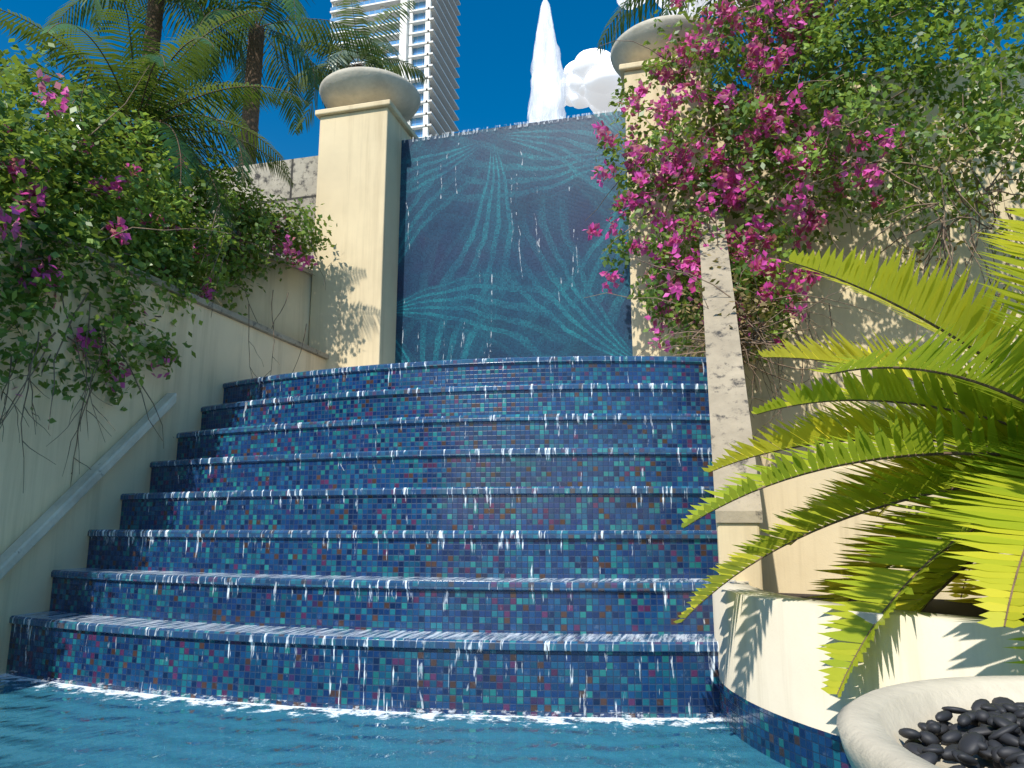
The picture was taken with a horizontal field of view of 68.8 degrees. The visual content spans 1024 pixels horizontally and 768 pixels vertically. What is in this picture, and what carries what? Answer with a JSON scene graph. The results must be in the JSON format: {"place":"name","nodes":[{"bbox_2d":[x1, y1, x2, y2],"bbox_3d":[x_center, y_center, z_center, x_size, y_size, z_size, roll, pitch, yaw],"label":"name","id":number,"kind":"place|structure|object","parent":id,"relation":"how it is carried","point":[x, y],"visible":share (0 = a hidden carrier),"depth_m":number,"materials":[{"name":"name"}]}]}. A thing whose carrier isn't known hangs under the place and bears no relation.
{"place":"outdoors","nodes":[
{"label":"outdoors","id":0,"kind":"place"},
{"bbox_2d":[0,674,788,767],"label":"pool water","id":1,"kind":"structure","parent":0,"point":[46,724],"depth_m":2.30,"materials":[{"name":"blue liquid"}]},
{"bbox_2d":[0,0,1023,176],"label":"sky","id":2,"kind":"structure","parent":0,"point":[497,38],"materials":[{"name":"blue"}]},
{"bbox_2d":[528,0,565,122],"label":"fountain jet","id":3,"kind":"object","parent":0,"point":[548,95],"visible":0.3,"depth_m":15.47},
{"bbox_2d":[563,0,782,113],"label":"cloud","id":4,"kind":"structure","parent":0,"point":[591,75],"depth_m":643.38,"materials":[{"name":"white"}]},
{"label":"soil","id":5,"kind":"structure","parent":0,"visible":0},
{"bbox_2d":[0,0,305,262],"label":"date palm rachis","id":6,"kind":"object","parent":5,"relation":"on","point":[137,143],"visible":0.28,"depth_m":5.35,"materials":[{"name":"green plant"}]},
{"bbox_2d":[0,0,309,256],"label":"date palm fronds","id":7,"kind":"object","parent":6,"relation":"on","point":[155,109],"visible":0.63,"depth_m":5.25,"materials":[{"name":"green plant"}]},
{"bbox_2d":[0,38,336,448],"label":"bougainvillea","id":8,"kind":"object","parent":5,"relation":"on","point":[167,255],"depth_m":3.97,"materials":[{"name":"green plant"}]},
{"bbox_2d":[0,203,325,491],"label":"hanging twigs","id":9,"kind":"object","parent":8,"relation":"hanging from","point":[28,379],"visible":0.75,"depth_m":3.54,"materials":[{"name":"brown plant"}]},
{"bbox_2d":[145,245,311,345],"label":"planter wall","id":10,"kind":"structure","parent":5,"relation":"on","point":[292,319],"depth_m":6.06,"materials":[{"name":"paint"}]},
{"bbox_2d":[185,241,313,274],"bbox_3d":[-2.502,-1.029,6.011,2.354,0.035,0.703,6,-12,-29],"label":"coping","id":11,"kind":"object","parent":10,"relation":"on","point":[306,270],"visible":0.1,"depth_m":6.12,"materials":[{"name":"stone"}]},
{"bbox_3d":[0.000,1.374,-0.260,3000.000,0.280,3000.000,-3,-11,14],"label":"ground","id":12,"kind":"structure","parent":0,"visible":0},
{"bbox_2d":[53,0,266,130],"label":"palm rachis","id":13,"kind":"object","parent":12,"relation":"on","point":[155,13],"visible":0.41,"depth_m":12.00,"materials":[{"name":"green plant"}]},
{"bbox_2d":[40,0,289,107],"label":"palm fronds","id":14,"kind":"object","parent":13,"relation":"on","point":[98,5],"visible":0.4,"depth_m":12.55,"materials":[{"name":"green plant"}]},
{"bbox_2d":[0,228,325,674],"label":"side wall","id":15,"kind":"structure","parent":12,"relation":"on","point":[220,347],"depth_m":3.79,"materials":[{"name":"paint"}]},
{"bbox_2d":[0,393,176,579],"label":"handrail","id":16,"kind":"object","parent":15,"relation":"attached to","point":[26,542],"depth_m":3.65,"materials":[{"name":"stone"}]},
{"bbox_2d":[181,0,389,165],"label":"palm tree","id":17,"kind":"object","parent":12,"relation":"on","point":[254,60],"visible":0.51,"depth_m":12.56,"materials":[{"name":"green plant"}]},
{"bbox_2d":[142,0,390,148],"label":"palm fronds","id":18,"kind":"object","parent":17,"relation":"on","point":[315,82],"visible":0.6,"depth_m":13.12,"materials":[{"name":"green plant"}]},
{"bbox_2d":[284,1,420,94],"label":"palm rachis","id":19,"kind":"object","parent":12,"relation":"on","point":[357,65],"visible":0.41,"depth_m":14.46,"materials":[{"name":"green plant"}]},
{"bbox_2d":[281,0,426,122],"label":"palm fronds","id":20,"kind":"object","parent":19,"relation":"on","point":[344,58],"visible":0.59,"depth_m":14.30,"materials":[{"name":"green plant"}]},
{"bbox_2d":[327,0,460,137],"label":"apartment tower","id":21,"kind":"structure","parent":12,"relation":"on","point":[427,44],"depth_m":195.03,"materials":[{"name":"white concrete"}]},
{"bbox_2d":[309,54,1023,599],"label":"wall and pillars","id":22,"kind":"structure","parent":12,"relation":"on","point":[353,314],"depth_m":5.54,"materials":[{"name":"beige paint"}]},
{"bbox_2d":[41,156,317,269],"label":"stone wall","id":23,"kind":"structure","parent":22,"relation":"attached to","point":[303,172],"depth_m":6.94,"materials":[{"name":"beige stone"}]},
{"bbox_2d":[319,67,420,121],"bbox_3d":[-1.319,-2.542,6.952,0.930,0.300,0.930,-3,-11,14],"label":"urn","id":24,"kind":"object","parent":22,"relation":"on","point":[349,86],"visible":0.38,"depth_m":6.66,"materials":[{"name":"stone"}]},
{"bbox_2d":[1,190,762,522],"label":"stone caps","id":25,"kind":"object","parent":22,"relation":"on","point":[727,402],"visible":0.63,"depth_m":3.77,"materials":[{"name":"beige stone"}]},
{"bbox_2d":[395,111,632,362],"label":"mosaic water wall","id":26,"kind":"structure","parent":22,"relation":"attached to","point":[500,255],"depth_m":6.35,"materials":[{"name":"blue tile"}]},
{"bbox_2d":[610,15,722,75],"bbox_3d":[1.297,-2.668,6.287,0.930,0.300,0.930,-3,-11,14],"label":"urn","id":27,"kind":"object","parent":22,"relation":"on","point":[624,49],"visible":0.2,"depth_m":5.99,"materials":[{"name":"stone"}]},
{"bbox_2d":[643,8,681,20],"bbox_3d":[1.323,-2.946,6.340,0.692,0.411,0.657,5,-12,-23],"label":"agave urn","id":28,"kind":"object","parent":27,"relation":"on","point":[651,15],"visible":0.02,"depth_m":6.25,"materials":[{"name":"green plant"}]},
{"bbox_2d":[582,0,1023,376],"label":"bougainvillea","id":29,"kind":"object","parent":22,"relation":"attached to","point":[788,23],"depth_m":5.03,"materials":[{"name":"plant"}]},
{"bbox_2d":[585,105,1023,465],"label":"dry bougainvillea","id":30,"kind":"object","parent":22,"relation":"attached to","point":[753,337],"depth_m":4.34,"materials":[{"name":"plant"}]},
{"bbox_2d":[744,81,1023,457],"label":"hanging twigs","id":31,"kind":"object","parent":22,"relation":"hanging from","point":[802,371],"visible":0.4,"depth_m":4.69,"materials":[{"name":"brown plant"}]},
{"bbox_2d":[599,0,937,88],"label":"palm tree","id":32,"kind":"object","parent":12,"relation":"on","point":[753,35],"visible":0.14,"depth_m":9.41,"materials":[{"name":"green plant"}]},
{"bbox_2d":[596,0,935,91],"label":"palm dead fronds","id":33,"kind":"object","parent":32,"relation":"on","point":[629,15],"visible":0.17,"depth_m":10.77,"materials":[{"name":"plant"}]},
{"bbox_2d":[712,581,1023,735],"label":"planter wall","id":34,"kind":"structure","parent":12,"relation":"on","point":[771,656],"depth_m":1.94,"materials":[{"name":"white paint"}]},
{"bbox_2d":[718,679,851,767],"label":"waterline tile band","id":35,"kind":"object","parent":34,"relation":"attached to","point":[787,742],"visible":0.47,"depth_m":2.05,"materials":[{"name":"blue tile"}]},
{"bbox_2d":[778,593,1023,620],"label":"planter soil","id":36,"kind":"structure","parent":34,"relation":"on","point":[940,606],"depth_m":2.50,"materials":[{"name":"brown soil"}]},
{"bbox_2d":[674,208,1023,697],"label":"sago palm","id":37,"kind":"object","parent":36,"relation":"on","point":[991,500],"depth_m":1.99,"materials":[{"name":"green plant"}]},
{"bbox_2d":[836,676,1023,767],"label":"fire bowl","id":38,"kind":"object","parent":12,"relation":"on","point":[870,724],"visible":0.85,"depth_m":1.02,"materials":[{"name":"concrete"}]},
{"bbox_2d":[898,697,1023,767],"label":"black pebbles","id":39,"kind":"object","parent":38,"relation":"on","point":[986,729],"visible":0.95,"depth_m":0.94,"materials":[{"name":"grey stone"}]},
{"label":"pool floor","id":40,"kind":"structure","parent":0,"visible":0},
{"bbox_2d":[6,356,736,717],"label":"cascading water steps","id":41,"kind":"structure","parent":40,"relation":"on","point":[498,536],"depth_m":3.20,"materials":[{"name":"blue tile"}]}
]}

